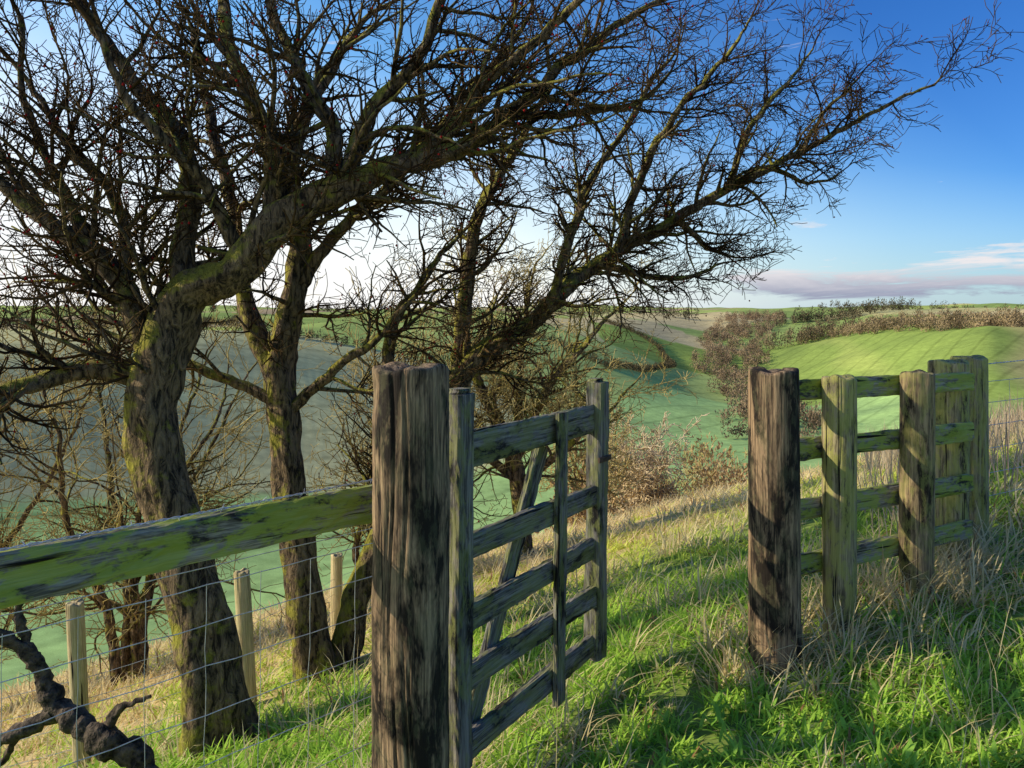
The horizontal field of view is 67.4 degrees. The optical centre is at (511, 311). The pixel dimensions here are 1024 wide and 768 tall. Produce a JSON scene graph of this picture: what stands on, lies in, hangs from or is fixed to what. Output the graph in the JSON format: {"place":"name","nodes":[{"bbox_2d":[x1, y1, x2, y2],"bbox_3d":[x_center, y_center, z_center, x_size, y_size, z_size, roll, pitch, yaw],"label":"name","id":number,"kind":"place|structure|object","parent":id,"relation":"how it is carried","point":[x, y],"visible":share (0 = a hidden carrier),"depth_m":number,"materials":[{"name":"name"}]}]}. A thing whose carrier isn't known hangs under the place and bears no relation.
{"place":"outdoors","nodes":[
{"label":"outdoors","id":0,"kind":"place"},
{"bbox_2d":[0,303,1023,767],"bbox_3d":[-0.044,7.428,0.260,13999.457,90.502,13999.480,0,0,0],"label":"ground","id":1,"kind":"structure","parent":0,"point":[884,351],"depth_m":201.86,"materials":[{"name":"green plant"}]},
{"bbox_2d":[0,604,158,767],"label":"fallen branch","id":2,"kind":"object","parent":1,"relation":"on","point":[94,736],"visible":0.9,"depth_m":3.24,"materials":[{"name":"brown wood"}]},
{"bbox_2d":[0,281,200,688],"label":"hawthorn tree","id":3,"kind":"object","parent":1,"relation":"on","point":[6,541],"visible":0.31,"depth_m":8.40,"materials":[{"name":"brown plant"}]},
{"bbox_2d":[0,244,368,689],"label":"hawthorn tree","id":4,"kind":"object","parent":1,"relation":"on","point":[132,630],"visible":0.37,"depth_m":7.26,"materials":[{"name":"brown plant"}]},
{"bbox_2d":[0,552,368,767],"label":"field fence","id":5,"kind":"object","parent":1,"relation":"on","point":[76,633],"visible":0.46,"depth_m":4.66,"materials":[{"name":"brown wood"}]},
{"bbox_2d":[0,479,372,767],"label":"wire fence","id":6,"kind":"object","parent":1,"relation":"on","point":[33,571],"visible":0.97,"depth_m":1.88,"materials":[{"name":"green wood"}]},
{"bbox_2d":[2,0,593,686],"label":"hawthorn tree","id":7,"kind":"object","parent":1,"relation":"on","point":[276,358],"visible":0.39,"depth_m":4.95,"materials":[{"name":"brown plant"}]},
{"bbox_2d":[0,310,676,372],"bbox_3d":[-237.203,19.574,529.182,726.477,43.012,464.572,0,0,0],"label":"hedgerow","id":8,"kind":"object","parent":1,"relation":"on","point":[669,362],"visible":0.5,"depth_m":456.30,"materials":[{"name":"green plant"}]},
{"bbox_2d":[0,0,778,760],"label":"hawthorn tree","id":9,"kind":"object","parent":1,"relation":"on","point":[162,326],"visible":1,"depth_m":3.87,"materials":[{"name":"brown plant"}]},
{"bbox_2d":[371,361,449,767],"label":"gate post","id":10,"kind":"object","parent":1,"relation":"on","point":[410,601],"visible":1,"depth_m":2.07,"materials":[{"name":"brown wood"}]},
{"bbox_2d":[448,378,610,767],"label":"wooden gate","id":11,"kind":"structure","parent":10,"relation":"attached to","point":[472,733],"depth_m":2.75,"materials":[{"name":"grey wood"}]},
{"bbox_2d":[301,231,554,576],"bbox_3d":[-1.052,1.398,8.664,3.369,4.660,3.184,0,0,0],"label":"hawthorn tree","id":12,"kind":"object","parent":1,"relation":"on","point":[358,540],"visible":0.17,"depth_m":8.60,"materials":[{"name":"brown plant"}]},
{"bbox_2d":[0,418,1023,767],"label":"grass","id":13,"kind":"structure","parent":1,"relation":"on","point":[22,704],"depth_m":3.46,"materials":[{"name":"green plant"}]},
{"bbox_2d":[0,296,1023,326],"bbox_3d":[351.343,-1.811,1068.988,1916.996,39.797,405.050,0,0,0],"label":"woodland","id":14,"kind":"object","parent":1,"relation":"on","point":[870,306],"visible":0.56,"depth_m":949.98,"materials":[{"name":"green plant"}]},
{"bbox_2d":[329,201,701,557],"bbox_3d":[-0.031,0.830,9.157,4.265,4.334,2.457,0,0,0],"label":"hawthorn tree","id":15,"kind":"object","parent":1,"relation":"on","point":[515,475],"visible":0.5,"depth_m":8.91,"materials":[{"name":"brown plant"}]},
{"bbox_2d":[526,379,646,522],"bbox_3d":[1.381,2.842,14.785,2.665,3.092,3.248,0,0,0],"label":"hawthorn bush","id":16,"kind":"object","parent":1,"relation":"on","point":[612,469],"visible":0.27,"depth_m":14.82,"materials":[{"name":"brown plant"}]},
{"bbox_2d":[535,433,747,533],"bbox_3d":[7.783,7.112,26.568,4.538,9.604,30.283,0,0,26],"label":"scrub","id":17,"kind":"object","parent":1,"relation":"on","point":[734,472],"visible":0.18,"depth_m":15.99,"materials":[{"name":"brown plant"}]},
{"bbox_2d":[583,402,708,515],"bbox_3d":[3.163,3.811,18.706,2.514,3.279,3.086,0,0,33],"label":"hawthorn bush","id":18,"kind":"object","parent":1,"relation":"on","point":[652,481],"visible":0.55,"depth_m":18.41,"materials":[{"name":"brown plant"}]},
{"bbox_2d":[640,456,707,500],"bbox_3d":[4.957,5.721,24.014,2.383,2.273,2.598,0,0,18],"label":"hawthorn bush","id":19,"kind":"object","parent":1,"relation":"on","point":[681,480],"visible":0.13,"depth_m":24.18,"materials":[{"name":"brown plant"}]},
{"bbox_2d":[369,0,1023,407],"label":"hawthorn tree","id":20,"kind":"object","parent":1,"relation":"on","point":[569,282],"visible":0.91,"depth_m":5.90,"materials":[{"name":"brown plant"}]},
{"bbox_2d":[669,435,747,496],"bbox_3d":[6.756,5.920,27.184,3.346,3.461,2.543,0,0,-41],"label":"hawthorn bush","id":21,"kind":"object","parent":1,"relation":"on","point":[700,468],"visible":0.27,"depth_m":27.12,"materials":[{"name":"brown plant"}]},
{"bbox_2d":[472,511,1023,767],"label":"dry stalks","id":22,"kind":"object","parent":1,"relation":"on","point":[1007,611],"visible":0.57,"depth_m":2.85,"materials":[{"name":"beige plant"}]},
{"bbox_2d":[689,310,821,438],"bbox_3d":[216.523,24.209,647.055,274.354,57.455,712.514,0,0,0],"label":"woodland","id":23,"kind":"object","parent":1,"relation":"on","point":[732,375],"visible":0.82,"depth_m":617.48,"materials":[{"name":"brown plant"}]},
{"bbox_2d":[748,366,801,676],"bbox_3d":[1.058,0.900,3.100,0.207,1.351,0.208,0,0,0],"label":"gate post","id":24,"kind":"object","parent":1,"relation":"on","point":[774,547],"visible":0.88,"depth_m":3.01,"materials":[{"name":"brown wood"}]},
{"bbox_2d":[763,307,861,350],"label":"woodland","id":25,"kind":"object","parent":1,"relation":"on","point":[821,330],"visible":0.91,"depth_m":703.16,"materials":[{"name":"brown plant"}]},
{"bbox_2d":[633,586,1023,767],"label":"broadleaf weeds","id":26,"kind":"object","parent":1,"relation":"on","point":[907,751],"visible":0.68,"depth_m":2.69,"materials":[{"name":"green plant"}]},
{"bbox_2d":[799,355,988,635],"bbox_3d":[1.938,0.892,3.732,1.877,1.296,0.326,0,0,-38],"label":"timber fence","id":27,"kind":"object","parent":1,"relation":"on","point":[939,438],"visible":0.89,"depth_m":3.53,"materials":[{"name":"green wood"}]},
{"bbox_2d":[824,305,1023,338],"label":"woodland","id":28,"kind":"object","parent":1,"relation":"on","point":[970,320],"visible":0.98,"depth_m":562.11,"materials":[{"name":"plant"}]},
{"bbox_2d":[857,388,1023,538],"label":"dry grass","id":29,"kind":"structure","parent":1,"relation":"on","point":[994,430],"depth_m":6.66,"materials":[{"name":"beige plant"}]},
{"bbox_2d":[988,358,1023,495],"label":"wire fence","id":30,"kind":"object","parent":1,"relation":"on","point":[1006,422],"visible":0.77,"depth_m":4.43,"materials":[{"name":"grey metal"}]},
{"bbox_2d":[0,0,1023,308],"label":"sky","id":31,"kind":"structure","parent":0,"point":[946,222],"materials":[{"name":"blue"}]}
]}

